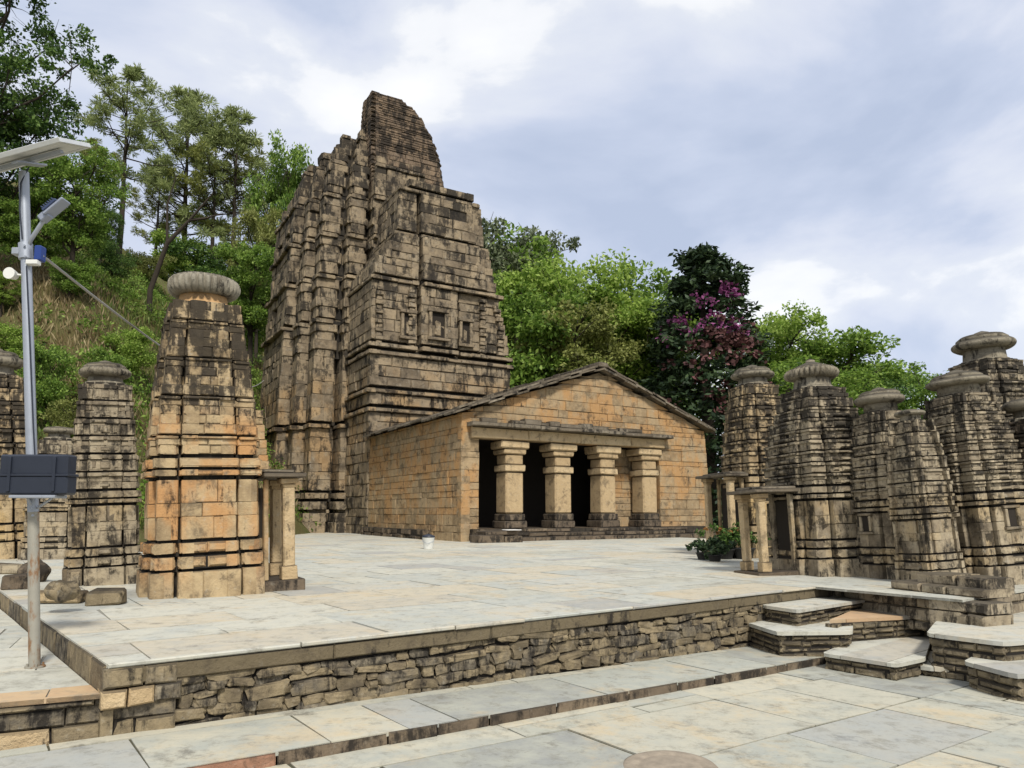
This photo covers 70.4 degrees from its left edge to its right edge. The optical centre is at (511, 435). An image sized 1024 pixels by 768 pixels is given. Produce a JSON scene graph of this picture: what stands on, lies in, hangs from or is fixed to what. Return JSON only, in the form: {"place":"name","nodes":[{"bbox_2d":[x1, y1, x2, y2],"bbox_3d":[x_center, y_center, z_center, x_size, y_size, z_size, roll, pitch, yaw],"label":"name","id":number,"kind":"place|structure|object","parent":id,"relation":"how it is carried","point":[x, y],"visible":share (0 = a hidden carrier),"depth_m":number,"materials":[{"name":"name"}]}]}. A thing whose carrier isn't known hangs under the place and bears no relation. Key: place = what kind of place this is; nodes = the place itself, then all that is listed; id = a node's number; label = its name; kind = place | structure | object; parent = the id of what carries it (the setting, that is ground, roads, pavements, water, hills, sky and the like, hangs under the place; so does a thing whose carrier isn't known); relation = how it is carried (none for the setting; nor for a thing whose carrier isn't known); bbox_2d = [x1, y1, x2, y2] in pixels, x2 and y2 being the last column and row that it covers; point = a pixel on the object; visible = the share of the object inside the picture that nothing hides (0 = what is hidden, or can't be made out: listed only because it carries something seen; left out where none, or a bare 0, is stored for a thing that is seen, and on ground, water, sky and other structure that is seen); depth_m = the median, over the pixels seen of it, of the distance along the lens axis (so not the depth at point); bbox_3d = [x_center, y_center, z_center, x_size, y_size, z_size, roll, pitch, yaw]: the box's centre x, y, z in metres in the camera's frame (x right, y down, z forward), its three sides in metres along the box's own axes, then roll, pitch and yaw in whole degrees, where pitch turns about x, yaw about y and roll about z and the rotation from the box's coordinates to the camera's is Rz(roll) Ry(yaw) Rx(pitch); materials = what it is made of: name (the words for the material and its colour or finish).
{"place":"outdoors","nodes":[
{"label":"outdoors","id":0,"kind":"place"},
{"bbox_2d":[0,609,99,707],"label":"path","id":1,"kind":"structure","parent":0,"point":[55,680],"depth_m":5.51,"materials":[{"name":"pale marble paving slabs"},{"name":"tan sandstone edging"}]},
{"bbox_2d":[0,137,90,668],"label":"solar street lamp","id":2,"kind":"object","parent":1,"relation":"on","point":[32,476],"visible":0.99,"depth_m":6.03,"materials":[{"name":"metal"}]},
{"bbox_2d":[44,256,263,386],"bbox_3d":[-9.280,-2.393,24.326,0.044,5.492,37.325,2,-6,-16],"label":"overhead cable","id":3,"kind":"object","parent":2,"relation":"attached to","point":[87,291],"visible":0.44,"depth_m":7.89,"materials":[{"name":"grey metal"}]},
{"bbox_2d":[0,181,722,744],"bbox_3d":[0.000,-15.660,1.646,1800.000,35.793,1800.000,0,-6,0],"label":"ground","id":4,"kind":"structure","parent":0,"point":[300,529],"depth_m":28.16,"materials":[{"name":"green plant"}]},
{"bbox_2d":[0,271,21,316],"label":"broadleaf tree","id":5,"kind":"object","parent":4,"relation":"on","point":[4,297],"visible":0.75,"depth_m":27.66,"materials":[{"name":"green plant"}]},
{"bbox_2d":[0,322,43,359],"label":"bush","id":6,"kind":"object","parent":4,"relation":"on","point":[15,335],"visible":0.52,"depth_m":25.24,"materials":[{"name":"green plant"}]},
{"bbox_2d":[0,188,68,261],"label":"broadleaf tree","id":7,"kind":"object","parent":4,"relation":"on","point":[12,239],"visible":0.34,"depth_m":28.59,"materials":[{"name":"green plant"}]},
{"bbox_2d":[0,69,86,245],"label":"broadleaf tree","id":8,"kind":"object","parent":4,"relation":"on","point":[12,139],"visible":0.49,"depth_m":29.33,"materials":[{"name":"green plant"}]},
{"bbox_2d":[14,340,80,426],"bbox_3d":[-14.426,-1.359,22.375,2.167,3.153,1.806,-5,-8,38],"label":"bush","id":9,"kind":"object","parent":4,"relation":"on","point":[47,391],"visible":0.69,"depth_m":22.10,"materials":[{"name":"green plant"}]},
{"bbox_2d":[38,396,77,437],"bbox_3d":[-12.987,-0.300,21.889,2.165,1.891,2.232,3,-7,-28],"label":"bush","id":10,"kind":"object","parent":4,"relation":"on","point":[67,422],"visible":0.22,"depth_m":21.19,"materials":[{"name":"green plant"}]},
{"bbox_2d":[0,0,118,136],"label":"airy tree","id":11,"kind":"object","parent":4,"relation":"on","point":[11,63],"visible":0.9,"depth_m":29.19,"materials":[{"name":"green plant"}]},
{"bbox_2d":[45,256,99,295],"bbox_3d":[-17.350,-6.058,28.490,1.722,1.879,2.066,0,-6,2],"label":"bush","id":12,"kind":"object","parent":4,"relation":"on","point":[84,272],"visible":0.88,"depth_m":28.39,"materials":[{"name":"green plant"}]},
{"bbox_2d":[23,136,132,295],"bbox_3d":[-17.528,-8.572,29.332,3.720,6.252,3.866,3,-7,-24],"label":"broadleaf tree","id":13,"kind":"object","parent":4,"relation":"on","point":[80,231],"visible":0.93,"depth_m":28.93,"materials":[{"name":"green plant"}]},
{"bbox_2d":[0,693,175,750],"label":"platform wall","id":14,"kind":"structure","parent":4,"relation":"on","point":[47,724],"depth_m":4.96,"materials":[{"name":"stone"}]},
{"bbox_2d":[74,137,124,248],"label":"pine tree","id":15,"kind":"object","parent":4,"relation":"on","point":[85,153],"visible":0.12,"depth_m":46.48,"materials":[{"name":"green plant"}]},
{"bbox_2d":[88,205,125,263],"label":"broadleaf tree","id":16,"kind":"object","parent":4,"relation":"on","point":[117,218],"visible":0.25,"depth_m":41.36,"materials":[{"name":"green plant"}]},
{"bbox_2d":[79,345,135,393],"bbox_3d":[-13.286,-1.806,23.905,1.976,2.157,1.647,-5,-8,41],"label":"bush","id":17,"kind":"object","parent":4,"relation":"on","point":[106,356],"visible":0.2,"depth_m":23.55,"materials":[{"name":"green plant"}]},
{"bbox_2d":[94,240,141,279],"bbox_3d":[-21.351,-9.103,38.816,2.797,2.370,2.712,1,-6,-11],"label":"bush","id":18,"kind":"object","parent":4,"relation":"on","point":[112,260],"visible":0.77,"depth_m":38.67,"materials":[{"name":"green plant"}]},
{"bbox_2d":[98,326,158,382],"bbox_3d":[-14.761,-3.024,28.019,2.265,2.472,1.888,2,-6,-19],"label":"bush","id":19,"kind":"object","parent":4,"relation":"on","point":[133,351],"visible":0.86,"depth_m":27.79,"materials":[{"name":"green plant"}]},
{"bbox_2d":[70,63,197,258],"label":"pine tree","id":20,"kind":"object","parent":4,"relation":"on","point":[130,73],"visible":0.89,"depth_m":50.37,"materials":[{"name":"green plant"}]},
{"bbox_2d":[115,247,176,283],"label":"bush","id":21,"kind":"object","parent":4,"relation":"on","point":[147,264],"visible":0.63,"depth_m":53.76,"materials":[{"name":"green plant"}]},
{"bbox_2d":[0,232,302,523],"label":"dry grass","id":22,"kind":"structure","parent":4,"relation":"on","point":[37,276],"depth_m":28.05,"materials":[{"name":"brown plant"}]},
{"bbox_2d":[119,163,188,269],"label":"pine tree","id":23,"kind":"object","parent":4,"relation":"on","point":[139,216],"visible":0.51,"depth_m":93.18,"materials":[{"name":"green plant"}]},
{"bbox_2d":[11,195,301,531],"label":"green grass","id":24,"kind":"structure","parent":4,"relation":"on","point":[132,320],"depth_m":34.49,"materials":[{"name":"green plant"}]},
{"bbox_2d":[0,184,317,530],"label":"undergrowth","id":25,"kind":"object","parent":4,"relation":"on","point":[126,292],"visible":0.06,"depth_m":34.40,"materials":[{"name":"green plant"}]},
{"bbox_2d":[148,228,215,281],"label":"bush","id":26,"kind":"object","parent":4,"relation":"on","point":[158,239],"visible":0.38,"depth_m":90.56,"materials":[{"name":"green plant"}]},
{"bbox_2d":[146,175,223,319],"bbox_3d":[-16.360,-9.434,36.262,3.434,7.471,0.598,1,-6,-8],"label":"bare tree","id":27,"kind":"object","parent":4,"relation":"on","point":[151,286],"visible":0.92,"depth_m":36.15,"materials":[{"name":"brown plant"}]},
{"bbox_2d":[124,84,257,252],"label":"pine tree","id":28,"kind":"object","parent":4,"relation":"on","point":[187,128],"visible":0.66,"depth_m":91.68,"materials":[{"name":"green plant"}]},
{"bbox_2d":[157,239,234,275],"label":"bush","id":29,"kind":"object","parent":4,"relation":"on","point":[213,266],"visible":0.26,"depth_m":89.93,"materials":[{"name":"green plant"}]},
{"bbox_2d":[166,135,266,262],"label":"pine tree","id":30,"kind":"object","parent":4,"relation":"on","point":[195,150],"visible":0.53,"depth_m":92.15,"materials":[{"name":"green plant"}]},
{"bbox_2d":[187,103,291,268],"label":"pine tree","id":31,"kind":"object","parent":4,"relation":"on","point":[227,139],"visible":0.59,"depth_m":92.28,"materials":[{"name":"green plant"}]},
{"bbox_2d":[210,239,275,364],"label":"broadleaf tree","id":32,"kind":"object","parent":4,"relation":"on","point":[254,314],"visible":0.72,"depth_m":50.28,"materials":[{"name":"green plant"}]},
{"bbox_2d":[225,206,285,359],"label":"broadleaf tree","id":33,"kind":"object","parent":4,"relation":"on","point":[250,220],"visible":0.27,"depth_m":60.92,"materials":[{"name":"green plant"}]},
{"bbox_2d":[245,324,265,357],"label":"bush","id":34,"kind":"object","parent":4,"relation":"on","point":[260,349],"visible":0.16,"depth_m":64.26,"materials":[{"name":"green plant"}]},
{"bbox_2d":[243,128,314,287],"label":"broadleaf tree","id":35,"kind":"object","parent":4,"relation":"on","point":[278,196],"visible":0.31,"depth_m":63.01,"materials":[{"name":"green plant"}]},
{"bbox_2d":[0,587,832,764],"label":"retaining wall","id":36,"kind":"structure","parent":4,"relation":"on","point":[213,686],"depth_m":6.46,"materials":[{"name":"stone"}]},
{"bbox_2d":[492,221,562,343],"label":"broadleaf tree","id":37,"kind":"object","parent":4,"relation":"on","point":[542,240],"visible":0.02,"depth_m":55.02,"materials":[{"name":"green plant"}]},
{"bbox_2d":[482,214,580,333],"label":"broadleaf tree","id":38,"kind":"object","parent":4,"relation":"on","point":[496,249],"visible":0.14,"depth_m":55.90,"materials":[{"name":"green plant"}]},
{"bbox_2d":[495,280,586,387],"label":"broadleaf tree","id":39,"kind":"object","parent":4,"relation":"on","point":[520,326],"visible":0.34,"depth_m":44.73,"materials":[{"name":"green plant"}]},
{"bbox_2d":[493,247,641,385],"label":"broadleaf tree","id":40,"kind":"object","parent":4,"relation":"on","point":[512,278],"visible":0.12,"depth_m":50.66,"materials":[{"name":"green plant"}]},
{"bbox_2d":[507,296,647,381],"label":"broadleaf tree","id":41,"kind":"object","parent":4,"relation":"on","point":[590,333],"visible":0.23,"depth_m":44.99,"materials":[{"name":"green plant"}]},
{"bbox_2d":[516,264,670,384],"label":"broadleaf tree","id":42,"kind":"object","parent":4,"relation":"on","point":[600,292],"visible":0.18,"depth_m":48.96,"materials":[{"name":"green plant"}]},
{"bbox_2d":[580,259,716,416],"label":"broadleaf tree","id":43,"kind":"object","parent":4,"relation":"on","point":[661,287],"visible":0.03,"depth_m":50.65,"materials":[{"name":"green plant"}]},
{"bbox_2d":[591,299,725,417],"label":"broadleaf tree","id":44,"kind":"object","parent":4,"relation":"on","point":[644,325],"visible":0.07,"depth_m":48.60,"materials":[{"name":"green plant"}]},
{"bbox_2d":[636,241,785,525],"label":"flowering tree","id":45,"kind":"object","parent":4,"relation":"on","point":[700,266],"visible":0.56,"depth_m":43.02,"materials":[{"name":"green plant"}]},
{"bbox_2d":[722,299,833,385],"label":"broadleaf tree","id":46,"kind":"object","parent":4,"relation":"on","point":[793,327],"visible":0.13,"depth_m":49.81,"materials":[{"name":"green plant"}]},
{"bbox_2d":[696,363,887,453],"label":"broadleaf tree","id":47,"kind":"object","parent":4,"relation":"on","point":[852,389],"visible":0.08,"depth_m":44.80,"materials":[{"name":"green plant"}]},
{"bbox_2d":[725,325,913,413],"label":"broadleaf tree","id":48,"kind":"object","parent":4,"relation":"on","point":[847,352],"visible":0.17,"depth_m":48.85,"materials":[{"name":"green plant"}]},
{"bbox_2d":[831,358,947,415],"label":"broadleaf tree","id":49,"kind":"object","parent":4,"relation":"on","point":[922,382],"visible":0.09,"depth_m":53.74,"materials":[{"name":"green plant"}]},
{"bbox_2d":[857,376,926,419],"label":"broadleaf tree","id":50,"kind":"object","parent":4,"relation":"on","point":[903,389],"visible":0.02,"depth_m":48.42,"materials":[{"name":"green plant"}]},
{"bbox_2d":[833,571,1023,646],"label":"plinth terrace","id":51,"kind":"structure","parent":4,"relation":"on","point":[1002,603],"depth_m":9.16,"materials":[{"name":"brown stone"}]},
{"bbox_2d":[885,409,966,579],"bbox_3d":[6.141,0.936,10.900,0.744,2.688,0.744,-1,-8,-15],"label":"stone shrine","id":52,"kind":"object","parent":51,"relation":"on","point":[926,536],"visible":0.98,"depth_m":10.70,"materials":[{"name":"beige stone"}]},
{"bbox_2d":[923,370,1023,584],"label":"stone shrine","id":53,"kind":"object","parent":51,"relation":"on","point":[985,461],"visible":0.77,"depth_m":10.96,"materials":[{"name":"grey stone"}]},
{"bbox_2d":[1001,398,1023,479],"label":"stone shrine","id":54,"kind":"object","parent":51,"relation":"on","point":[1015,408],"visible":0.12,"depth_m":11.38,"materials":[{"name":"stone"}]},
{"bbox_2d":[0,646,824,767],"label":"walkway","id":55,"kind":"structure","parent":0,"point":[193,745],"depth_m":5.58,"materials":[{"name":"pale stone paving"}]},
{"bbox_2d":[188,657,825,767],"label":"walkway kerb","id":56,"kind":"structure","parent":55,"relation":"attached to","point":[288,756],"depth_m":5.70,"materials":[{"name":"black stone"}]},
{"bbox_2d":[0,532,1023,667],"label":"terrace","id":57,"kind":"structure","parent":0,"point":[357,584],"depth_m":9.53,"materials":[{"name":"stone"}]},
{"bbox_2d":[0,563,22,573],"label":"fallen stone","id":58,"kind":"object","parent":57,"relation":"on","point":[9,568],"visible":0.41,"depth_m":12.29,"materials":[{"name":"beige stone"}]},
{"bbox_2d":[0,573,27,589],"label":"fallen stone","id":59,"kind":"object","parent":57,"relation":"on","point":[14,581],"visible":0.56,"depth_m":9.85,"materials":[{"name":"grey stone"}]},
{"bbox_2d":[0,349,37,559],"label":"stone shrine","id":60,"kind":"object","parent":57,"relation":"on","point":[12,441],"visible":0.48,"depth_m":16.66,"materials":[{"name":"beige stone"}]},
{"bbox_2d":[18,559,50,581],"bbox_3d":[-7.218,2.054,10.950,0.412,0.363,0.401,-4,-7,36],"label":"fallen stone","id":61,"kind":"object","parent":57,"relation":"on","point":[45,570],"visible":0.41,"depth_m":10.88,"materials":[{"name":"grey stone"}]},
{"bbox_2d":[18,426,73,559],"bbox_3d":[-10.577,1.343,16.809,1.250,3.109,1.265,4,-7,-30],"label":"stone shrine","id":62,"kind":"object","parent":57,"relation":"on","point":[53,518],"visible":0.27,"depth_m":16.30,"materials":[{"name":"beige stone"}]},
{"bbox_2d":[44,580,80,602],"bbox_3d":[-4.719,1.630,7.613,0.333,0.242,0.278,2,-6,-17],"label":"fallen stone","id":63,"kind":"object","parent":57,"relation":"on","point":[60,591],"visible":1,"depth_m":7.53,"materials":[{"name":"beige stone"}]},
{"bbox_2d":[40,590,88,602],"bbox_3d":[-5.257,1.866,8.472,0.522,0.155,0.336,1,-6,-9],"label":"fallen stone","id":64,"kind":"object","parent":57,"relation":"on","point":[80,597],"visible":0.34,"depth_m":8.34,"materials":[{"name":"beige stone"}]},
{"bbox_2d":[62,360,141,585],"bbox_3d":[-6.188,0.562,11.005,1.050,3.450,1.062,1,-6,-31],"label":"stone shrine","id":65,"kind":"object","parent":57,"relation":"on","point":[103,525],"visible":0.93,"depth_m":10.64,"materials":[{"name":"beige stone"}]},
{"bbox_2d":[85,587,126,605],"bbox_3d":[-4.632,1.851,8.320,0.394,0.197,0.310,1,-6,-11],"label":"fallen stone","id":66,"kind":"object","parent":57,"relation":"on","point":[103,596],"visible":0.98,"depth_m":8.20,"materials":[{"name":"beige stone"}]},
{"bbox_2d":[136,271,306,599],"bbox_3d":[-3.980,-0.008,9.948,2.023,4.349,1.536,1,-6,-31],"label":"stone shrine","id":67,"kind":"object","parent":57,"relation":"on","point":[207,531],"visible":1,"depth_m":9.33,"materials":[{"name":"stone"}]},
{"bbox_2d":[256,488,262,563],"bbox_3d":[-3.553,1.357,10.052,0.076,1.252,0.621,1,-6,-31],"label":"doorway","id":68,"kind":"structure","parent":67,"relation":"in","point":[260,490],"depth_m":9.82,"materials":[{"name":"stone"}]},
{"bbox_2d":[260,90,512,533],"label":"temple tower","id":69,"kind":"structure","parent":57,"relation":"on","point":[382,306],"depth_m":38.09,"materials":[{"name":"stone"}]},
{"bbox_2d":[422,534,434,548],"bbox_3d":[-2.406,3.040,20.887,0.370,0.420,0.380,0,-6,0],"label":"bucket","id":70,"kind":"object","parent":57,"relation":"on","point":[428,541],"visible":1,"depth_m":20.76,"materials":[{"name":"white plastic"}]},
{"bbox_2d":[361,362,718,542],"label":"temple hall","id":71,"kind":"structure","parent":57,"relation":"on","point":[598,450],"depth_m":29.32,"materials":[{"name":"stone"}]},
{"bbox_2d":[685,538,719,559],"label":"potted plant","id":72,"kind":"object","parent":57,"relation":"on","point":[699,544],"visible":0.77,"depth_m":15.93,"materials":[{"name":"green plant"}]},
{"bbox_2d":[695,523,738,558],"bbox_3d":[4.689,2.367,16.352,0.967,0.811,0.907,0,-6,0],"label":"potted plant","id":73,"kind":"object","parent":57,"relation":"on","point":[726,535],"visible":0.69,"depth_m":16.30,"materials":[{"name":"green plant"}]},
{"bbox_2d":[704,536,737,561],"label":"potted plant","id":74,"kind":"object","parent":57,"relation":"on","point":[712,554],"visible":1,"depth_m":15.38,"materials":[{"name":"green plant"}]},
{"bbox_2d":[695,365,780,557],"bbox_3d":[5.716,0.607,17.583,2.090,4.748,1.600,1,-7,-15],"label":"stone shrine","id":75,"kind":"object","parent":57,"relation":"on","point":[752,402],"visible":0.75,"depth_m":17.29,"materials":[{"name":"stone"}]},
{"bbox_2d":[721,482,739,530],"bbox_3d":[5.283,1.949,17.310,0.081,1.648,0.897,1,-7,-15],"label":"doorway","id":76,"kind":"structure","parent":75,"relation":"in","point":[723,490],"depth_m":17.59,"materials":[{"name":"stone"}]},
{"bbox_2d":[722,520,770,558],"bbox_3d":[5.192,2.327,16.329,1.586,0.884,1.004,-2,-6,21],"label":"potted plant","id":77,"kind":"object","parent":57,"relation":"on","point":[738,551],"visible":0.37,"depth_m":16.26,"materials":[{"name":"green plant"}]},
{"bbox_2d":[726,359,862,576],"bbox_3d":[5.102,0.542,12.840,2.492,3.897,1.741,0,-7,-15],"label":"stone shrine","id":78,"kind":"object","parent":57,"relation":"on","point":[809,527],"visible":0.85,"depth_m":12.33,"materials":[{"name":"stone"}]},
{"bbox_2d":[775,500,791,558],"bbox_3d":[4.755,1.717,12.593,0.081,1.191,0.401,0,-7,-15],"label":"doorway","id":79,"kind":"structure","parent":78,"relation":"in","point":[783,534],"depth_m":12.60,"materials":[{"name":"stone"}]},
{"bbox_2d":[848,387,904,579],"bbox_3d":[6.247,0.783,12.022,1.190,3.228,1.198,-1,-8,-15],"label":"stone shrine","id":80,"kind":"object","parent":57,"relation":"on","point":[869,428],"visible":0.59,"depth_m":11.79,"materials":[{"name":"grey stone"}]},
{"bbox_2d":[948,331,1023,419],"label":"stone shrine","id":81,"kind":"object","parent":57,"relation":"on","point":[984,352],"visible":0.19,"depth_m":14.84,"materials":[{"name":"grey stone"}]},
{"bbox_2d":[0,0,1023,464],"label":"sky","id":82,"kind":"structure","parent":0,"point":[865,158],"materials":[{"name":"white"}]},
{"bbox_2d":[266,664,1023,767],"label":"court","id":83,"kind":"object","parent":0,"point":[819,716],"visible":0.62,"depth_m":5.70,"materials":[{"name":"stone"}]},
{"bbox_2d":[623,750,717,767],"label":"round stone","id":84,"kind":"object","parent":83,"relation":"on","point":[663,759],"visible":1,"depth_m":4.94,"materials":[{"name":"beige stone"}]},
{"bbox_2d":[749,620,852,661],"bbox_3d":[3.665,2.743,9.381,1.380,0.666,1.871,-3,-7,26],"label":"stone step","id":85,"kind":"object","parent":83,"relation":"on","point":[810,640],"visible":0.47,"depth_m":8.68,"materials":[{"name":"stone"}]},
{"bbox_2d":[763,596,865,625],"bbox_3d":[4.464,2.698,10.222,0.964,0.814,3.128,-5,-8,37],"label":"stone step","id":86,"kind":"object","parent":85,"relation":"on","point":[802,612],"visible":0.31,"depth_m":9.42,"materials":[{"name":"stone"}]},
{"bbox_2d":[825,609,926,641],"bbox_3d":[5.301,2.748,9.816,1.113,0.746,3.207,-5,-8,39],"label":"stone step","id":87,"kind":"object","parent":83,"relation":"on","point":[866,624],"visible":0.22,"depth_m":9.25,"materials":[{"name":"stone"}]},
{"bbox_2d":[824,636,932,680],"bbox_3d":[4.589,2.808,8.744,0.952,0.543,2.237,-5,-8,42],"label":"stone step","id":88,"kind":"object","parent":83,"relation":"on","point":[896,659],"visible":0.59,"depth_m":8.18,"materials":[{"name":"stone"}]},
{"bbox_2d":[920,651,948,677],"bbox_3d":[5.026,2.775,8.306,0.566,0.397,1.073,-4,-7,34],"label":"stone step","id":89,"kind":"object","parent":83,"relation":"on","point":[927,668],"visible":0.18,"depth_m":8.01,"materials":[{"name":"stone"}]},
{"bbox_2d":[927,612,1023,681],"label":"stone platform","id":90,"kind":"structure","parent":83,"relation":"on","point":[955,646],"depth_m":7.87,"materials":[{"name":"stone"}]},
{"bbox_2d":[965,657,1023,701],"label":"stone step","id":91,"kind":"object","parent":83,"relation":"on","point":[1004,679],"visible":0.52,"depth_m":7.19,"materials":[{"name":"stone"}]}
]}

